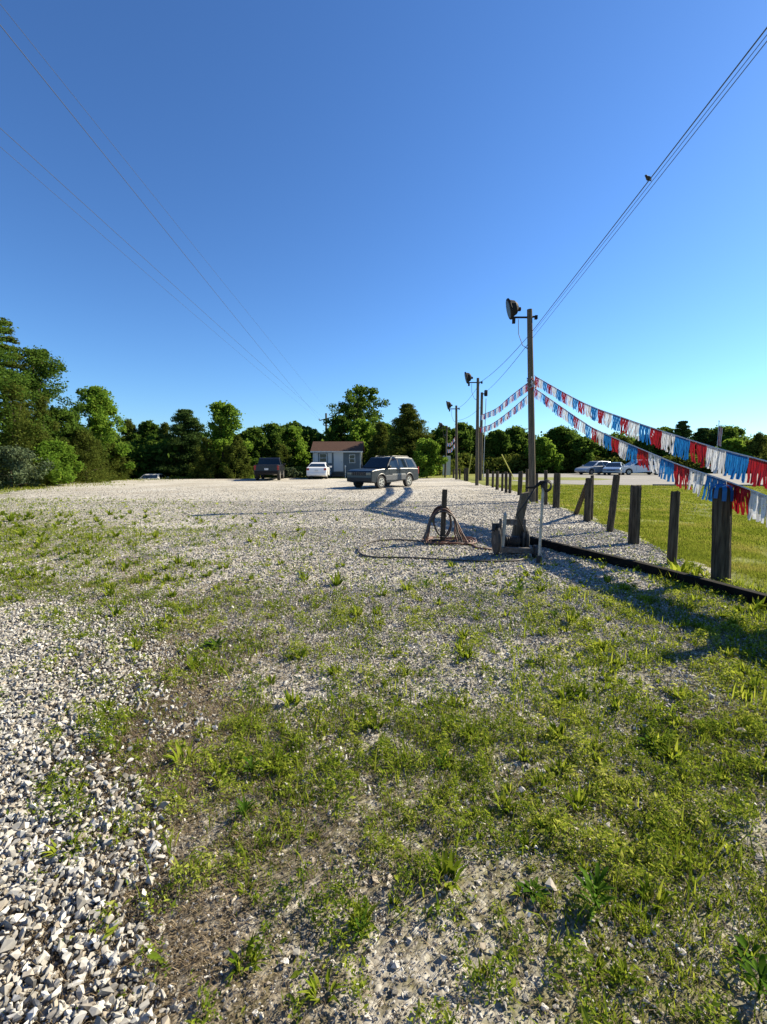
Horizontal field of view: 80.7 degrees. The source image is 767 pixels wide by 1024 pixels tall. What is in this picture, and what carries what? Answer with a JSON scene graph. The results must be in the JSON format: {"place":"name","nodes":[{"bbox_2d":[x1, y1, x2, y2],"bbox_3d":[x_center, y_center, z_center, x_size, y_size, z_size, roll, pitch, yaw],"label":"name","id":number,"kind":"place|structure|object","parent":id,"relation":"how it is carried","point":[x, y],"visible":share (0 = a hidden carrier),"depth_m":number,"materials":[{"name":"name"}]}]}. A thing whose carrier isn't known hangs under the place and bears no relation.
{"place":"outdoors","nodes":[
{"label":"outdoors","id":0,"kind":"place"},
{"bbox_2d":[0,478,766,1023],"bbox_3d":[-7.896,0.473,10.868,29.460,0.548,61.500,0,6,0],"label":"gravel lot","id":1,"kind":"structure","parent":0,"point":[420,486],"depth_m":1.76,"materials":[{"name":"grey gravel"}]},
{"bbox_2d":[231,797,256,818],"bbox_3d":[-0.578,1.232,1.875,0.094,0.101,0.106,1,6,6],"label":"weed plant","id":2,"kind":"object","parent":1,"relation":"on","point":[243,806],"visible":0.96,"depth_m":1.87,"materials":[{"name":"green plant"}]},
{"bbox_2d":[242,756,261,776],"bbox_3d":[-0.613,1.212,2.141,0.107,0.105,0.090,-2,7,-17],"label":"weed plant","id":3,"kind":"object","parent":1,"relation":"on","point":[250,762],"visible":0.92,"depth_m":2.13,"materials":[{"name":"green plant"}]},
{"bbox_2d":[254,458,284,479],"bbox_3d":[-9.539,-3.656,38.013,2.310,1.840,5.761,-1,6,-8],"label":"pickup truck","id":4,"kind":"object","parent":1,"relation":"on","point":[268,466],"visible":1,"depth_m":35.93,"materials":[{"name":"black paint"}]},
{"bbox_2d":[306,462,331,478],"bbox_3d":[-5.791,-3.760,40.718,2.080,1.450,4.811,0,6,-2],"label":"sedan","id":5,"kind":"object","parent":1,"relation":"on","point":[317,469],"visible":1,"depth_m":38.52,"materials":[{"name":"white paint"}]},
{"bbox_2d":[351,907,373,943],"bbox_3d":[-0.070,1.294,1.399,0.083,0.080,0.061,-5,8,-36],"label":"weed plant","id":6,"kind":"object","parent":1,"relation":"on","point":[360,925],"visible":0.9,"depth_m":1.40,"materials":[{"name":"green plant"}]},
{"bbox_2d":[347,456,418,488],"bbox_3d":[0.060,-2.389,26.611,2.190,1.837,4.761,5,8,38],"label":"suv","id":7,"kind":"object","parent":1,"relation":"on","point":[379,472],"visible":1,"depth_m":25.84,"materials":[{"name":"metal"}]},
{"bbox_2d":[0,497,766,1023],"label":"creeping weeds","id":8,"kind":"object","parent":1,"relation":"on","point":[604,837],"visible":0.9,"depth_m":2.19,"materials":[{"name":"green plant"}]},
{"bbox_2d":[0,482,766,1023],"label":"grass tufts","id":9,"kind":"object","parent":1,"relation":"on","point":[450,866],"visible":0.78,"depth_m":2.32,"materials":[{"name":"green plant"}]},
{"bbox_2d":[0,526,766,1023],"bbox_3d":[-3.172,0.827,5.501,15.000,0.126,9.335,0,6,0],"label":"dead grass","id":10,"kind":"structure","parent":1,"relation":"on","point":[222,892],"depth_m":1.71,"materials":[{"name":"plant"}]},
{"bbox_2d":[357,539,525,561],"bbox_3d":[0.923,0.621,7.549,2.704,0.026,1.648,1,6,9],"label":"garden hose","id":11,"kind":"object","parent":1,"relation":"on","point":[359,552],"visible":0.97,"depth_m":6.85,"materials":[{"name":"black rubber"}]},
{"bbox_2d":[491,511,537,557],"bbox_3d":[2.005,0.332,7.073,0.736,0.720,0.640,0,6,0],"label":"reel cart","id":12,"kind":"object","parent":1,"relation":"on","point":[501,542],"visible":0.97,"depth_m":6.95,"materials":[{"name":"grey paint"}]},
{"bbox_2d":[507,492,529,554],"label":"leaning beam","id":13,"kind":"structure","parent":1,"relation":"on","point":[517,528],"depth_m":7.22,"materials":[{"name":"wood"}]},
{"bbox_2d":[516,479,551,562],"bbox_3d":[2.186,0.139,6.580,0.490,1.234,0.104,2,7,15],"label":"standpipe","id":14,"kind":"object","parent":1,"relation":"on","point":[542,483],"visible":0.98,"depth_m":6.53,"materials":[{"name":"metal"}]},
{"bbox_2d":[517,876,550,904],"bbox_3d":[0.514,1.294,1.529,0.096,0.041,0.101,-2,7,-19],"label":"weed plant","id":15,"kind":"object","parent":1,"relation":"on","point":[533,884],"visible":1,"depth_m":1.54,"materials":[{"name":"green plant"}]},
{"bbox_2d":[552,473,560,507],"bbox_3d":[5.549,-0.615,14.465,0.206,1.271,0.218,0,6,0],"label":"fence post","id":16,"kind":"object","parent":1,"relation":"on","point":[556,489],"visible":0.88,"depth_m":14.39,"materials":[{"name":"brown wood"}]},
{"bbox_2d":[583,478,592,521],"bbox_3d":[5.084,-0.234,11.213,0.183,1.232,0.199,0,6,0],"label":"fence post","id":17,"kind":"object","parent":1,"relation":"on","point":[587,502],"visible":0.9,"depth_m":11.15,"materials":[{"name":"brown wood"}]},
{"bbox_2d":[573,861,617,920],"bbox_3d":[0.682,1.248,1.481,0.152,0.129,0.133,-3,7,-24],"label":"weed plant","id":18,"kind":"object","parent":1,"relation":"on","point":[595,884],"visible":1,"depth_m":1.48,"materials":[{"name":"green plant"}]},
{"bbox_2d":[606,475,619,531],"bbox_3d":[4.823,-0.103,9.498,0.236,1.349,0.140,-1,6,-13],"label":"fence post","id":19,"kind":"object","parent":1,"relation":"on","point":[613,503],"visible":0.88,"depth_m":9.44,"materials":[{"name":"brown wood"}]},
{"bbox_2d":[628,485,641,544],"bbox_3d":[4.517,0.118,8.112,0.196,1.215,0.208,0,6,0],"label":"fence post","id":20,"kind":"object","parent":1,"relation":"on","point":[634,516],"visible":0.89,"depth_m":8.04,"materials":[{"name":"brown wood"}]},
{"bbox_2d":[667,491,679,564],"bbox_3d":[4.187,0.299,6.514,0.122,1.208,0.141,0,6,0],"label":"fence post","id":21,"kind":"object","parent":1,"relation":"on","point":[672,544],"visible":0.8,"depth_m":6.47,"materials":[{"name":"brown wood"}]},
{"bbox_2d":[732,933,766,967],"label":"weed plant","id":22,"kind":"object","parent":1,"relation":"on","point":[741,939],"visible":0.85,"depth_m":1.34,"materials":[{"name":"green plant"}]},
{"bbox_2d":[736,946,766,998],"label":"weed plant","id":23,"kind":"object","parent":1,"relation":"on","point":[761,969],"visible":0.99,"depth_m":1.24,"materials":[{"name":"green plant"}]},
{"bbox_2d":[0,471,766,590],"bbox_3d":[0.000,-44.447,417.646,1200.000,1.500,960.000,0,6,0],"label":"ground","id":24,"kind":"structure","parent":0,"point":[482,482],"depth_m":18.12,"materials":[{"name":"green plant"}]},
{"bbox_2d":[0,317,42,482],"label":"cedar tree","id":25,"kind":"object","parent":24,"relation":"on","point":[17,366],"visible":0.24,"depth_m":29.16,"materials":[{"name":"green plant"}]},
{"bbox_2d":[0,378,54,486],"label":"cedar tree","id":26,"kind":"object","parent":24,"relation":"on","point":[21,428],"visible":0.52,"depth_m":26.80,"materials":[{"name":"green plant"}]},
{"bbox_2d":[0,445,57,487],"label":"shrub","id":27,"kind":"object","parent":24,"relation":"on","point":[16,459],"visible":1,"depth_m":25.25,"materials":[{"name":"green plant"}]},
{"bbox_2d":[0,317,60,471],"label":"broadleaf tree","id":28,"kind":"object","parent":24,"relation":"on","point":[11,374],"visible":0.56,"depth_m":26.41,"materials":[{"name":"green plant"}]},
{"bbox_2d":[1,345,89,462],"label":"broadleaf tree","id":29,"kind":"object","parent":24,"relation":"on","point":[38,367],"visible":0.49,"depth_m":30.95,"materials":[{"name":"green plant"}]},
{"bbox_2d":[27,393,68,485],"bbox_3d":[-21.535,-4.498,28.740,2.653,6.000,3.222,-2,7,-20],"label":"cedar tree","id":30,"kind":"object","parent":24,"relation":"on","point":[42,402],"visible":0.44,"depth_m":28.26,"materials":[{"name":"green plant"}]},
{"bbox_2d":[30,438,86,484],"bbox_3d":[-20.718,-3.006,28.116,3.192,3.174,3.326,0,6,0],"label":"shrub","id":31,"kind":"object","parent":24,"relation":"on","point":[60,455],"visible":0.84,"depth_m":27.82,"materials":[{"name":"green plant"}]},
{"bbox_2d":[49,408,110,478],"bbox_3d":[-23.273,-4.911,33.597,4.416,5.749,4.139,0,6,0],"label":"broadleaf tree","id":32,"kind":"object","parent":24,"relation":"on","point":[69,411],"visible":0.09,"depth_m":32.99,"materials":[{"name":"green plant"}]},
{"bbox_2d":[65,427,115,482],"bbox_3d":[-21.592,-4.040,32.416,4.432,4.283,4.046,6,9,43],"label":"cedar tree","id":33,"kind":"object","parent":24,"relation":"on","point":[88,456],"visible":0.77,"depth_m":32.36,"materials":[{"name":"green plant"}]},
{"bbox_2d":[68,385,135,469],"bbox_3d":[-23.231,-6.313,36.663,4.662,7.868,5.064,-6,9,-44],"label":"broadleaf tree","id":34,"kind":"object","parent":24,"relation":"on","point":[100,408],"visible":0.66,"depth_m":35.94,"materials":[{"name":"green plant"}]},
{"bbox_2d":[88,441,136,479],"bbox_3d":[-22.358,-4.213,36.655,3.159,3.687,3.499,0,6,0],"label":"cedar tree","id":35,"kind":"object","parent":24,"relation":"on","point":[122,473],"visible":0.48,"depth_m":36.70,"materials":[{"name":"green plant"}]},
{"bbox_2d":[117,418,139,441],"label":"cedar tree","id":36,"kind":"object","parent":24,"relation":"on","point":[130,426],"visible":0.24,"depth_m":49.90,"materials":[{"name":"green plant"}]},
{"bbox_2d":[130,419,160,441],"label":"broadleaf tree","id":37,"kind":"object","parent":24,"relation":"on","point":[144,427],"visible":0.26,"depth_m":50.56,"materials":[{"name":"green plant"}]},
{"bbox_2d":[155,422,170,440],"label":"cedar tree","id":38,"kind":"object","parent":24,"relation":"on","point":[164,427],"visible":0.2,"depth_m":49.91,"materials":[{"name":"green plant"}]},
{"bbox_2d":[150,409,208,477],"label":"pine tree","id":39,"kind":"object","parent":24,"relation":"on","point":[185,424],"visible":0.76,"depth_m":46.45,"materials":[{"name":"green plant"}]},
{"bbox_2d":[183,437,223,478],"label":"cedar tree","id":40,"kind":"object","parent":24,"relation":"on","point":[204,466],"visible":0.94,"depth_m":40.16,"materials":[{"name":"green plant"}]},
{"bbox_2d":[198,400,256,478],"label":"broadleaf tree","id":41,"kind":"object","parent":24,"relation":"on","point":[224,425],"visible":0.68,"depth_m":41.59,"materials":[{"name":"green plant"}]},
{"bbox_2d":[158,466,307,478],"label":"verge weeds","id":42,"kind":"object","parent":24,"relation":"on","point":[303,470],"visible":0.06,"depth_m":43.65,"materials":[{"name":"green plant"}]},
{"bbox_2d":[217,434,254,478],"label":"cedar tree","id":43,"kind":"object","parent":24,"relation":"on","point":[234,449],"visible":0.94,"depth_m":40.68,"materials":[{"name":"green plant"}]},
{"bbox_2d":[235,425,272,471],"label":"broadleaf tree","id":44,"kind":"object","parent":24,"relation":"on","point":[254,434],"visible":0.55,"depth_m":44.92,"materials":[{"name":"green plant"}]},
{"bbox_2d":[258,421,300,466],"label":"broadleaf tree","id":45,"kind":"object","parent":24,"relation":"on","point":[274,433],"visible":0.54,"depth_m":46.59,"materials":[{"name":"green plant"}]},
{"bbox_2d":[266,443,293,477],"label":"cedar tree","id":46,"kind":"object","parent":24,"relation":"on","point":[279,450],"visible":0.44,"depth_m":44.29,"materials":[{"name":"green plant"}]},
{"bbox_2d":[284,467,302,477],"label":"shrub","id":47,"kind":"object","parent":24,"relation":"on","point":[291,472],"visible":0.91,"depth_m":41.47,"materials":[{"name":"green plant"}]},
{"bbox_2d":[284,425,311,470],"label":"broadleaf tree","id":48,"kind":"object","parent":24,"relation":"on","point":[298,444],"visible":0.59,"depth_m":47.83,"materials":[{"name":"green plant"}]},
{"bbox_2d":[302,429,317,454],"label":"broadleaf tree","id":49,"kind":"object","parent":24,"relation":"on","point":[311,432],"visible":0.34,"depth_m":51.69,"materials":[{"name":"green plant"}]},
{"bbox_2d":[319,413,330,434],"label":"utility pole","id":50,"kind":"object","parent":24,"relation":"on","point":[325,425],"visible":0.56,"depth_m":83.44,"materials":[{"name":"brown wood"}]},
{"bbox_2d":[0,4,314,394],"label":"power line","id":51,"kind":"object","parent":50,"relation":"attached to","point":[120,154],"visible":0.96,"depth_m":12.00,"materials":[{"name":"metal"}]},
{"bbox_2d":[0,25,316,415],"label":"power line","id":52,"kind":"object","parent":50,"relation":"attached to","point":[116,169],"visible":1,"depth_m":11.98,"materials":[{"name":"metal"}]},
{"bbox_2d":[0,128,320,415],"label":"power line","id":53,"kind":"object","parent":50,"relation":"attached to","point":[123,239],"visible":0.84,"depth_m":14.72,"materials":[{"name":"metal"}]},
{"bbox_2d":[310,441,364,476],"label":"shed","id":54,"kind":"structure","parent":24,"relation":"on","point":[337,456],"depth_m":43.74,"materials":[{"name":"grey wood"}]},
{"bbox_2d":[335,452,341,470],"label":"door","id":55,"kind":"structure","parent":54,"relation":"in","point":[338,455],"depth_m":43.64,"materials":[{"name":"white paint"}]},
{"bbox_2d":[323,415,353,440],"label":"broadleaf tree","id":56,"kind":"object","parent":24,"relation":"on","point":[339,424],"visible":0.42,"depth_m":52.32,"materials":[{"name":"green plant"}]},
{"bbox_2d":[323,384,389,429],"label":"broadleaf tree","id":57,"kind":"object","parent":24,"relation":"on","point":[356,409],"visible":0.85,"depth_m":55.18,"materials":[{"name":"green plant"}]},
{"bbox_2d":[345,418,377,464],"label":"broadleaf tree","id":58,"kind":"object","parent":24,"relation":"on","point":[359,430],"visible":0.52,"depth_m":50.59,"materials":[{"name":"green plant"}]},
{"bbox_2d":[362,420,389,463],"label":"cedar tree","id":59,"kind":"object","parent":24,"relation":"on","point":[377,440],"visible":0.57,"depth_m":47.93,"materials":[{"name":"green plant"}]},
{"bbox_2d":[1,451,766,478],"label":"undergrowth","id":60,"kind":"object","parent":24,"relation":"on","point":[516,463],"visible":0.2,"depth_m":59.29,"materials":[{"name":"green plant"}]},
{"bbox_2d":[380,435,412,457],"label":"cedar tree","id":61,"kind":"object","parent":24,"relation":"on","point":[383,452],"visible":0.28,"depth_m":44.05,"materials":[{"name":"green plant"}]},
{"bbox_2d":[372,403,444,465],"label":"cedar tree","id":62,"kind":"object","parent":24,"relation":"on","point":[408,426],"visible":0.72,"depth_m":44.57,"materials":[{"name":"green plant"}]},
{"bbox_2d":[82,420,765,478],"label":"background wood","id":63,"kind":"object","parent":24,"relation":"on","point":[143,453],"visible":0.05,"depth_m":47.65,"materials":[{"name":"green plant"}]},
{"bbox_2d":[412,438,449,477],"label":"broadleaf tree","id":64,"kind":"object","parent":24,"relation":"on","point":[429,449],"visible":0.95,"depth_m":41.04,"materials":[{"name":"green plant"}]},
{"bbox_2d":[440,489,446,540],"bbox_3d":[1.095,0.140,8.242,0.118,1.104,0.084,0,6,0],"label":"wooden stake","id":65,"kind":"object","parent":24,"relation":"on","point":[443,514],"visible":0.64,"depth_m":8.20,"materials":[{"name":"brown wood"}]},
{"bbox_2d":[422,506,476,544],"bbox_3d":[1.198,0.236,8.205,1.006,0.694,0.778,0,6,0],"label":"coiled hose","id":66,"kind":"object","parent":65,"relation":"hanging from","point":[427,538],"visible":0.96,"depth_m":8.16,"materials":[{"name":"brown rubber"}]},
{"bbox_2d":[439,422,449,477],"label":"light pole","id":67,"kind":"object","parent":24,"relation":"on","point":[441,425],"visible":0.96,"depth_m":43.21,"materials":[{"name":"brown wood"}]},
{"bbox_2d":[430,425,459,457],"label":"broadleaf tree","id":68,"kind":"object","parent":24,"relation":"on","point":[439,434],"visible":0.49,"depth_m":56.36,"materials":[{"name":"green plant"}]},
{"bbox_2d":[446,401,459,479],"bbox_3d":[5.708,-5.796,37.384,1.115,6.677,0.520,0,6,0],"label":"light pole","id":69,"kind":"object","parent":24,"relation":"on","point":[448,404],"visible":0.95,"depth_m":37.26,"materials":[{"name":"brown wood"}]},
{"bbox_2d":[447,422,475,467],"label":"broadleaf tree","id":70,"kind":"object","parent":24,"relation":"on","point":[465,434],"visible":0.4,"depth_m":58.34,"materials":[{"name":"green plant"}]},
{"bbox_2d":[464,372,482,484],"bbox_3d":[5.537,-5.030,28.101,1.115,7.201,0.520,0,6,0],"label":"light pole","id":71,"kind":"object","parent":24,"relation":"on","point":[468,377],"visible":0.97,"depth_m":27.97,"materials":[{"name":"brown wood"}]},
{"bbox_2d":[470,427,491,472],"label":"cedar tree","id":72,"kind":"object","parent":24,"relation":"on","point":[487,445],"visible":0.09,"depth_m":60.56,"materials":[{"name":"green plant"}]},
{"bbox_2d":[479,390,487,480],"bbox_3d":[8.006,-6.025,36.246,0.557,7.380,0.280,0,6,0],"label":"utility pole","id":73,"kind":"object","parent":24,"relation":"on","point":[481,437],"visible":0.86,"depth_m":36.18,"materials":[{"name":"brown wood"}]},
{"bbox_2d":[483,429,513,460],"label":"broadleaf tree","id":74,"kind":"object","parent":24,"relation":"on","point":[499,441],"visible":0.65,"depth_m":60.58,"materials":[{"name":"green plant"}]},
{"bbox_2d":[503,425,538,468],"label":"broadleaf tree","id":75,"kind":"object","parent":24,"relation":"on","point":[518,434],"visible":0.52,"depth_m":62.18,"materials":[{"name":"green plant"}]},
{"bbox_2d":[506,298,537,501],"bbox_3d":[5.016,-3.852,16.381,1.324,7.456,0.520,0,6,0],"label":"light pole","id":76,"kind":"object","parent":24,"relation":"on","point":[513,308],"visible":0.96,"depth_m":16.21,"materials":[{"name":"brown wood"}]},
{"bbox_2d":[480,383,527,419],"bbox_3d":[5.723,-5.136,22.208,0.208,0.529,11.702,0,6,3],"label":"pennant string","id":77,"kind":"object","parent":76,"relation":"attached to","point":[497,409],"visible":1,"depth_m":21.15,"materials":[{"name":"multicoloured plastic"}]},
{"bbox_2d":[480,396,527,432],"bbox_3d":[5.720,-4.551,22.273,0.216,0.755,11.702,0,6,3],"label":"pennant string","id":78,"kind":"object","parent":76,"relation":"hanging from","point":[504,417],"visible":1,"depth_m":20.99,"materials":[{"name":"multicoloured plastic"}]},
{"bbox_2d":[534,375,766,488],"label":"pennant string","id":79,"kind":"object","parent":76,"relation":"hanging from","point":[739,462],"visible":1,"depth_m":7.06,"materials":[{"name":"multicoloured plastic"}]},
{"bbox_2d":[534,388,766,526],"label":"pennant string","id":80,"kind":"object","parent":76,"relation":"attached to","point":[756,501],"visible":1,"depth_m":6.84,"materials":[{"name":"multicoloured plastic"}]},
{"bbox_2d":[534,27,766,328],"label":"service wire","id":81,"kind":"object","parent":76,"relation":"attached to","point":[669,153],"visible":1,"depth_m":7.49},
{"bbox_2d":[534,41,766,335],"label":"service wire","id":82,"kind":"object","parent":76,"relation":"attached to","point":[669,164],"visible":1,"depth_m":7.29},
{"bbox_2d":[536,35,766,328],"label":"service wire","id":83,"kind":"object","parent":76,"relation":"attached to","point":[672,155],"visible":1,"depth_m":7.32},
{"bbox_2d":[524,436,563,472],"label":"broadleaf tree","id":84,"kind":"object","parent":24,"relation":"on","point":[545,452],"visible":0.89,"depth_m":58.58,"materials":[{"name":"green plant"}]},
{"bbox_2d":[543,425,578,463],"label":"broadleaf tree","id":85,"kind":"object","parent":24,"relation":"on","point":[561,437],"visible":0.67,"depth_m":62.28,"materials":[{"name":"green plant"}]},
{"bbox_2d":[573,483,586,514],"bbox_3d":[5.233,-0.267,11.979,0.140,1.106,1.654,2,7,14],"label":"brace post","id":86,"kind":"object","parent":24,"relation":"on","point":[579,504],"visible":0.69,"depth_m":11.89,"materials":[{"name":"brown wood"}]},
{"bbox_2d":[563,436,600,472],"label":"broadleaf tree","id":87,"kind":"object","parent":24,"relation":"on","point":[584,447],"visible":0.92,"depth_m":60.45,"materials":[{"name":"green plant"}]},
{"bbox_2d":[591,434,619,459],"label":"broadleaf tree","id":88,"kind":"object","parent":24,"relation":"on","point":[605,452],"visible":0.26,"depth_m":64.09,"materials":[{"name":"green plant"}]},
{"bbox_2d":[605,436,633,462],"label":"cedar tree","id":89,"kind":"object","parent":24,"relation":"on","point":[624,439],"visible":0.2,"depth_m":62.74,"materials":[{"name":"green plant"}]},
{"bbox_2d":[633,434,661,455],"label":"broadleaf tree","id":90,"kind":"object","parent":24,"relation":"on","point":[652,448],"visible":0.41,"depth_m":64.12,"materials":[{"name":"green plant"}]},
{"bbox_2d":[529,536,766,603],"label":"timber edging","id":91,"kind":"object","parent":24,"relation":"on","point":[690,579],"visible":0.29,"depth_m":5.84,"materials":[{"name":"brown wood"}]},
{"bbox_2d":[651,426,681,458],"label":"broadleaf tree","id":92,"kind":"object","parent":24,"relation":"on","point":[669,430],"visible":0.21,"depth_m":64.14,"materials":[{"name":"green plant"}]},
{"bbox_2d":[673,420,696,454],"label":"pine tree","id":93,"kind":"object","parent":24,"relation":"on","point":[683,428],"visible":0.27,"depth_m":64.61,"materials":[{"name":"green plant"}]},
{"bbox_2d":[689,427,716,457],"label":"pine tree","id":94,"kind":"object","parent":24,"relation":"on","point":[703,434],"visible":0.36,"depth_m":66.40,"materials":[{"name":"green plant"}]},
{"bbox_2d":[711,487,731,583],"bbox_3d":[4.123,0.358,5.496,0.251,1.316,0.220,0,6,0],"label":"fence post","id":95,"kind":"object","parent":24,"relation":"on","point":[721,538],"visible":0.67,"depth_m":5.43,"materials":[{"name":"brown wood"}]},
{"bbox_2d":[707,484,735,501],"bbox_3d":[4.043,-0.233,5.401,0.279,0.201,0.161,6,9,43],"label":"foil tie","id":96,"kind":"object","parent":95,"relation":"attached to","point":[724,491],"visible":1,"depth_m":5.34,"materials":[{"name":"blue plastic"}]},
{"bbox_2d":[709,425,745,445],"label":"broadleaf tree","id":97,"kind":"object","parent":24,"relation":"on","point":[729,432],"visible":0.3,"depth_m":65.74,"materials":[{"name":"green plant"}]},
{"bbox_2d":[715,438,751,457],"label":"broadleaf tree","id":98,"kind":"object","parent":24,"relation":"on","point":[736,445],"visible":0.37,"depth_m":61.53,"materials":[{"name":"green plant"}]},
{"bbox_2d":[743,432,766,458],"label":"tree","id":99,"kind":"object","parent":24,"relation":"on","point":[757,445],"visible":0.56,"depth_m":60.69,"materials":[{"name":"green plant"}]},
{"bbox_2d":[0,0,766,438],"label":"sky","id":100,"kind":"structure","parent":0,"point":[373,183],"materials":[{"name":"blue"}]},
{"bbox_2d":[484,473,762,484],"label":"asphalt road","id":101,"kind":"structure","parent":0,"point":[639,479],"depth_m":40.75,"materials":[{"name":"grey asphalt"}]},
{"bbox_2d":[462,477,609,479],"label":"grass island","id":102,"kind":"structure","parent":101,"relation":"on","point":[551,478],"depth_m":40.59,"materials":[{"name":"green plant"}]},
{"bbox_2d":[574,461,610,474],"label":"hatchback","id":103,"kind":"object","parent":101,"relation":"on","point":[592,467],"visible":0.73,"depth_m":52.91,"materials":[{"name":"silver metal"}]},
{"bbox_2d":[602,462,624,474],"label":"sedan","id":104,"kind":"object","parent":101,"relation":"on","point":[613,467],"visible":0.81,"depth_m":50.94,"materials":[{"name":"silver paint"}]},
{"bbox_2d":[621,460,664,474],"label":"car","id":105,"kind":"object","parent":101,"relation":"on","point":[630,467],"visible":0.47,"depth_m":51.89,"materials":[{"name":"white paint"}]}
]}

